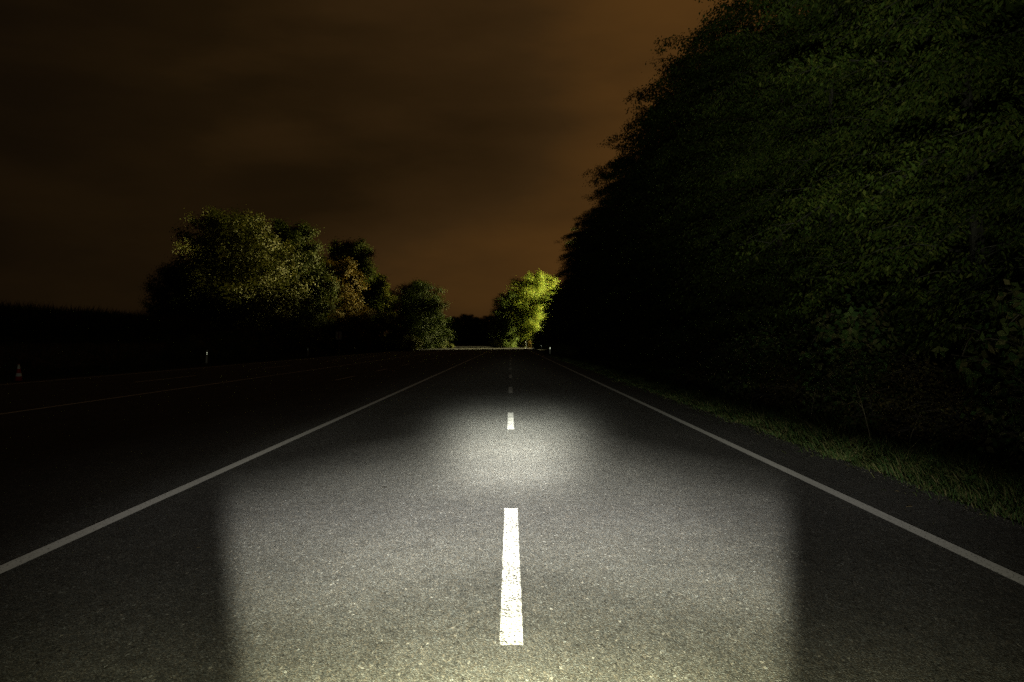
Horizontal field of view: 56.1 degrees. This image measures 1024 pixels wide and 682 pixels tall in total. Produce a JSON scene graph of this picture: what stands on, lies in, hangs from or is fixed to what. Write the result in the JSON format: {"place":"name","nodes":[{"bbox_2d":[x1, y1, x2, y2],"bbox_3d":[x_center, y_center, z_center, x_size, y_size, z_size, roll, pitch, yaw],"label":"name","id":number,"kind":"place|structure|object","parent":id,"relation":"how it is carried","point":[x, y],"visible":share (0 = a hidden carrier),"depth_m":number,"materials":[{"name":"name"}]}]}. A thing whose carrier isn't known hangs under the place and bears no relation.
{"place":"outdoors","nodes":[
{"label":"outdoors","id":0,"kind":"place"},
{"bbox_2d":[0,332,413,382],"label":"bank grass","id":1,"kind":"structure","parent":0,"point":[107,368],"depth_m":54.04,"materials":[{"name":"green plant"}]},
{"bbox_2d":[0,0,808,335],"label":"sky","id":2,"kind":"structure","parent":0,"point":[454,138],"materials":[{"name":"brown"}]},
{"bbox_2d":[430,348,531,348],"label":"crossing road","id":3,"kind":"structure","parent":0,"point":[485,348],"depth_m":213.43,"materials":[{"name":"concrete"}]},
{"bbox_2d":[0,349,1023,681],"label":"road","id":4,"kind":"structure","parent":0,"point":[528,515],"depth_m":7.48,"materials":[{"name":"grey asphalt"}]},
{"bbox_2d":[11,364,25,381],"bbox_3d":[-19.096,1.225,37.167,0.380,0.698,0.380,0,0,0],"label":"traffic cone","id":5,"kind":"object","parent":4,"relation":"on","point":[18,377],"visible":1,"depth_m":37.09,"materials":[{"name":"orange plastic"}]},
{"bbox_2d":[619,381,1021,522],"bbox_3d":[4.274,1.563,25.484,0.678,0.007,38.848,0,0,0],"label":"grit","id":6,"kind":"object","parent":4,"relation":"on","point":[857,469],"visible":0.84,"depth_m":11.02,"materials":[{"name":"gravel"}]},
{"bbox_2d":[0,335,1023,524],"bbox_3d":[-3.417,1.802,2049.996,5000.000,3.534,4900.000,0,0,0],"label":"ground","id":7,"kind":"structure","parent":0,"point":[51,350],"depth_m":49.14,"materials":[{"name":"green plant"}]},
{"bbox_2d":[0,299,221,343],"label":"crop field","id":8,"kind":"structure","parent":7,"relation":"on","point":[18,321],"depth_m":59.37,"materials":[{"name":"green plant"}]},
{"bbox_2d":[138,259,218,326],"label":"broadleaf tree","id":9,"kind":"object","parent":7,"relation":"on","point":[177,302],"visible":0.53,"depth_m":96.32,"materials":[{"name":"green plant"}]},
{"bbox_2d":[148,204,322,353],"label":"broadleaf tree","id":10,"kind":"object","parent":7,"relation":"on","point":[232,279],"visible":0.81,"depth_m":100.58,"materials":[{"name":"green plant"}]},
{"bbox_2d":[251,215,343,352],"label":"broadleaf tree","id":11,"kind":"object","parent":7,"relation":"on","point":[296,235],"visible":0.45,"depth_m":118.55,"materials":[{"name":"green plant"}]},
{"bbox_2d":[307,256,381,352],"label":"broadleaf tree","id":12,"kind":"object","parent":7,"relation":"on","point":[348,323],"visible":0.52,"depth_m":126.51,"materials":[{"name":"green plant"}]},
{"bbox_2d":[317,236,399,351],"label":"broadleaf tree","id":13,"kind":"object","parent":7,"relation":"on","point":[355,251],"visible":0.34,"depth_m":142.86,"materials":[{"name":"green plant"}]},
{"bbox_2d":[357,273,420,350],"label":"broadleaf tree","id":14,"kind":"object","parent":7,"relation":"on","point":[391,339],"visible":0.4,"depth_m":157.04,"materials":[{"name":"green plant"}]},
{"bbox_2d":[405,335,423,349],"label":"bush","id":15,"kind":"object","parent":7,"relation":"on","point":[415,339],"visible":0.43,"depth_m":185.25,"materials":[{"name":"green plant"}]},
{"bbox_2d":[387,279,456,348],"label":"broadleaf tree","id":16,"kind":"object","parent":7,"relation":"on","point":[420,311],"visible":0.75,"depth_m":192.61,"materials":[{"name":"green plant"}]},
{"bbox_2d":[435,341,448,348],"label":"bush","id":17,"kind":"object","parent":7,"relation":"on","point":[444,346],"visible":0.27,"depth_m":213.33,"materials":[{"name":"green plant"}]},
{"bbox_2d":[434,314,453,343],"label":"tree","id":18,"kind":"object","parent":7,"relation":"on","point":[448,326],"visible":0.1,"depth_m":398.90,"materials":[{"name":"green plant"}]},
{"bbox_2d":[445,316,466,344],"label":"tree","id":19,"kind":"object","parent":7,"relation":"on","point":[455,325],"visible":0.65,"depth_m":403.45,"materials":[{"name":"green plant"}]},
{"bbox_2d":[457,313,473,344],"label":"tree","id":20,"kind":"object","parent":7,"relation":"on","point":[465,317],"visible":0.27,"depth_m":409.75,"materials":[{"name":"green plant"}]},
{"bbox_2d":[461,317,491,345],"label":"tree","id":21,"kind":"object","parent":7,"relation":"on","point":[475,327],"visible":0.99,"depth_m":397.48,"materials":[{"name":"green plant"}]},
{"bbox_2d":[480,314,496,344],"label":"tree","id":22,"kind":"object","parent":7,"relation":"on","point":[487,318],"visible":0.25,"depth_m":403.93,"materials":[{"name":"green plant"}]},
{"bbox_2d":[487,337,503,347],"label":"bush","id":23,"kind":"object","parent":7,"relation":"on","point":[494,342],"visible":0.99,"depth_m":245.04,"materials":[{"name":"green plant"}]},
{"bbox_2d":[485,290,529,347],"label":"broadleaf tree","id":24,"kind":"object","parent":7,"relation":"on","point":[504,327],"visible":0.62,"depth_m":253.84,"materials":[{"name":"green plant"}]},
{"bbox_2d":[516,339,528,347],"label":"bush","id":25,"kind":"object","parent":7,"relation":"on","point":[523,344],"visible":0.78,"depth_m":245.95,"materials":[{"name":"green plant"}]},
{"bbox_2d":[503,270,559,343],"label":"broadleaf tree","id":26,"kind":"object","parent":7,"relation":"on","point":[533,298],"visible":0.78,"depth_m":239.90,"materials":[{"name":"green plant"}]},
{"bbox_2d":[529,330,545,348],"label":"bush","id":27,"kind":"object","parent":7,"relation":"on","point":[535,342],"visible":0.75,"depth_m":199.97,"materials":[{"name":"green plant"}]},
{"bbox_2d":[538,323,549,348],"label":"bush","id":28,"kind":"object","parent":7,"relation":"on","point":[539,335],"visible":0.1,"depth_m":198.30,"materials":[{"name":"green plant"}]},
{"bbox_2d":[537,296,554,347],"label":"forest tree","id":29,"kind":"object","parent":7,"relation":"on","point":[547,330],"visible":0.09,"depth_m":193.10,"materials":[{"name":"green plant"}]},
{"bbox_2d":[541,295,554,343],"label":"forest tree","id":30,"kind":"object","parent":7,"relation":"on","point":[548,320],"visible":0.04,"depth_m":183.15,"materials":[{"name":"green plant"}]},
{"bbox_2d":[540,294,557,345],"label":"forest tree","id":31,"kind":"object","parent":7,"relation":"on","point":[544,316],"visible":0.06,"depth_m":188.08,"materials":[{"name":"green plant"}]},
{"bbox_2d":[544,302,556,337],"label":"forest tree","id":32,"kind":"object","parent":7,"relation":"on","point":[550,320],"visible":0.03,"depth_m":173.05,"materials":[{"name":"green plant"}]},
{"bbox_2d":[543,290,560,343],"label":"forest tree","id":33,"kind":"object","parent":7,"relation":"on","point":[551,315],"depth_m":178.34,"materials":[{"name":"green plant"}]},
{"bbox_2d":[543,287,564,346],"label":"forest tree","id":34,"kind":"object","parent":7,"relation":"on","point":[550,313],"visible":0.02,"depth_m":168.31,"materials":[{"name":"green plant"}]},
{"bbox_2d":[548,282,564,336],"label":"forest tree","id":35,"kind":"object","parent":7,"relation":"on","point":[554,321],"visible":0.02,"depth_m":149.24,"materials":[{"name":"green plant"}]},
{"bbox_2d":[546,279,566,335],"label":"forest tree","id":36,"kind":"object","parent":7,"relation":"on","point":[554,305],"visible":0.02,"depth_m":157.89,"materials":[{"name":"green plant"}]},
{"bbox_2d":[550,281,564,344],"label":"forest tree","id":37,"kind":"object","parent":7,"relation":"on","point":[557,307],"visible":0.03,"depth_m":152.95,"materials":[{"name":"green plant"}]},
{"bbox_2d":[548,244,573,349],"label":"forest tree","id":38,"kind":"object","parent":7,"relation":"on","point":[562,301],"visible":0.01,"depth_m":138.81,"materials":[{"name":"green plant"}]},
{"bbox_2d":[553,241,574,347],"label":"forest tree","id":39,"kind":"object","parent":7,"relation":"on","point":[563,291],"visible":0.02,"depth_m":133.10,"materials":[{"name":"green plant"}]},
{"bbox_2d":[551,231,579,344],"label":"forest tree","id":40,"kind":"object","parent":7,"relation":"on","point":[562,273],"visible":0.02,"depth_m":123.45,"materials":[{"name":"green plant"}]},
{"bbox_2d":[554,226,582,348],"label":"forest tree","id":41,"kind":"object","parent":7,"relation":"on","point":[567,244],"visible":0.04,"depth_m":128.74,"materials":[{"name":"green plant"}]},
{"bbox_2d":[552,218,595,347],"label":"forest tree","id":42,"kind":"object","parent":7,"relation":"on","point":[568,315],"visible":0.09,"depth_m":117.70,"materials":[{"name":"green plant"}]},
{"bbox_2d":[553,207,602,348],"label":"forest tree","id":43,"kind":"object","parent":7,"relation":"on","point":[579,278],"visible":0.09,"depth_m":107.45,"materials":[{"name":"green plant"}]},
{"bbox_2d":[565,225,597,346],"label":"forest tree","id":44,"kind":"object","parent":7,"relation":"on","point":[575,287],"visible":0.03,"depth_m":113.14,"materials":[{"name":"green plant"}]},
{"bbox_2d":[569,205,611,341],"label":"forest tree","id":45,"kind":"object","parent":7,"relation":"on","point":[584,265],"visible":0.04,"depth_m":97.17,"materials":[{"name":"green plant"}]},
{"bbox_2d":[570,201,615,340],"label":"forest tree","id":46,"kind":"object","parent":7,"relation":"on","point":[585,263],"visible":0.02,"depth_m":101.90,"materials":[{"name":"green plant"}]},
{"bbox_2d":[568,180,622,350],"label":"forest tree","id":47,"kind":"object","parent":7,"relation":"on","point":[593,319],"visible":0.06,"depth_m":86.45,"materials":[{"name":"green plant"}]},
{"bbox_2d":[569,194,628,342],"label":"forest tree","id":48,"kind":"object","parent":7,"relation":"on","point":[581,245],"visible":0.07,"depth_m":92.65,"materials":[{"name":"green plant"}]},
{"bbox_2d":[571,143,641,350],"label":"forest tree","id":49,"kind":"object","parent":7,"relation":"on","point":[591,290],"visible":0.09,"depth_m":81.57,"materials":[{"name":"green plant"}]},
{"bbox_2d":[577,151,670,354],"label":"forest tree","id":50,"kind":"object","parent":7,"relation":"on","point":[611,206],"visible":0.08,"depth_m":75.62,"materials":[{"name":"green plant"}]},
{"bbox_2d":[590,135,679,357],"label":"forest tree","id":51,"kind":"object","parent":7,"relation":"on","point":[618,270],"visible":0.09,"depth_m":70.14,"materials":[{"name":"green plant"}]},
{"bbox_2d":[596,105,703,357],"bbox_3d":[11.357,-7.347,65.184,11.326,17.636,10.761,0,0,7],"label":"forest tree","id":52,"kind":"object","parent":7,"relation":"on","point":[641,109],"visible":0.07,"depth_m":64.92,"materials":[{"name":"green plant"}]},
{"bbox_2d":[590,64,719,358],"bbox_3d":[11.012,-7.785,59.413,12.410,18.496,11.129,0,0,-28],"label":"forest tree","id":53,"kind":"object","parent":7,"relation":"on","point":[640,144],"visible":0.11,"depth_m":59.41,"materials":[{"name":"green plant"}]},
{"bbox_2d":[600,36,764,358],"bbox_3d":[11.008,-7.810,54.415,11.805,18.547,11.845,0,0,39],"label":"forest tree","id":54,"kind":"object","parent":7,"relation":"on","point":[631,209],"visible":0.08,"depth_m":54.40,"materials":[{"name":"green plant"}]},
{"bbox_2d":[615,29,790,364],"bbox_3d":[10.815,-7.109,48.937,11.002,17.130,10.452,0,0,-35],"label":"forest tree","id":55,"kind":"object","parent":7,"relation":"on","point":[656,179],"visible":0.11,"depth_m":49.17,"materials":[{"name":"green plant"}]},
{"bbox_2d":[636,3,819,361],"bbox_3d":[10.965,-6.875,43.736,10.006,16.631,11.158,0,0,-4],"label":"forest tree","id":56,"kind":"object","parent":7,"relation":"on","point":[717,61],"visible":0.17,"depth_m":43.45,"materials":[{"name":"green plant"}]},
{"bbox_2d":[645,0,880,371],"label":"forest tree","id":57,"kind":"object","parent":7,"relation":"on","point":[737,16],"visible":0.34,"depth_m":37.32,"materials":[{"name":"green plant"}]},
{"bbox_2d":[539,352,1023,531],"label":"verge grass","id":58,"kind":"structure","parent":7,"relation":"on","point":[918,463],"depth_m":12.89,"materials":[{"name":"green plant"}]},
{"bbox_2d":[846,444,875,454],"bbox_3d":[4.708,1.455,12.893,0.400,0.174,0.357,0,0,13],"label":"weed","id":59,"kind":"object","parent":58,"relation":"on","point":[864,448],"visible":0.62,"depth_m":12.86,"materials":[{"name":"green plant"}]},
{"bbox_2d":[675,0,991,377],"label":"forest tree","id":60,"kind":"object","parent":7,"relation":"on","point":[780,154],"visible":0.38,"depth_m":32.39,"materials":[{"name":"green plant"}]},
{"bbox_2d":[645,0,1023,385],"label":"woodland","id":61,"kind":"object","parent":7,"relation":"on","point":[932,263],"visible":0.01,"depth_m":28.91,"materials":[{"name":"green plant"}]},
{"bbox_2d":[784,294,933,427],"bbox_3d":[7.074,0.512,19.755,2.824,2.932,2.626,0,0,17],"label":"shrub","id":62,"kind":"object","parent":7,"relation":"on","point":[857,319],"visible":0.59,"depth_m":19.52,"materials":[{"name":"green plant"}]},
{"bbox_2d":[856,386,870,439],"bbox_3d":[5.210,1.109,14.263,0.245,0.952,0.121,0,0,0],"label":"dry stalk","id":63,"kind":"object","parent":7,"relation":"on","point":[864,413],"visible":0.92,"depth_m":14.24,"materials":[{"name":"plant"}]},
{"bbox_2d":[715,0,1023,395],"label":"forest tree","id":64,"kind":"object","parent":7,"relation":"on","point":[831,190],"visible":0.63,"depth_m":21.79,"materials":[{"name":"green plant"}]},
{"bbox_2d":[805,346,934,445],"bbox_3d":[6.668,1.108,17.658,2.565,2.158,2.331,0,0,-19],"label":"shrub","id":65,"kind":"object","parent":7,"relation":"on","point":[858,373],"visible":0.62,"depth_m":17.38,"materials":[{"name":"green plant"}]},
{"bbox_2d":[748,0,1023,393],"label":"forest tree","id":66,"kind":"object","parent":7,"relation":"on","point":[846,251],"visible":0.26,"depth_m":26.28,"materials":[{"name":"green plant"}]},
{"bbox_2d":[832,349,1010,455],"bbox_3d":[6.931,1.083,15.481,3.237,1.918,2.726,0,0,44],"label":"shrub","id":67,"kind":"object","parent":7,"relation":"on","point":[938,382],"visible":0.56,"depth_m":15.48,"materials":[{"name":"green plant"}]},
{"bbox_2d":[831,0,1023,357],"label":"forest tree","id":68,"kind":"object","parent":7,"relation":"on","point":[1008,125],"visible":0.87,"depth_m":17.61,"materials":[{"name":"green plant"}]},
{"bbox_2d":[916,279,1023,468],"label":"shrub","id":69,"kind":"object","parent":7,"relation":"on","point":[1016,328],"visible":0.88,"depth_m":12.61,"materials":[{"name":"green plant"}]}
]}

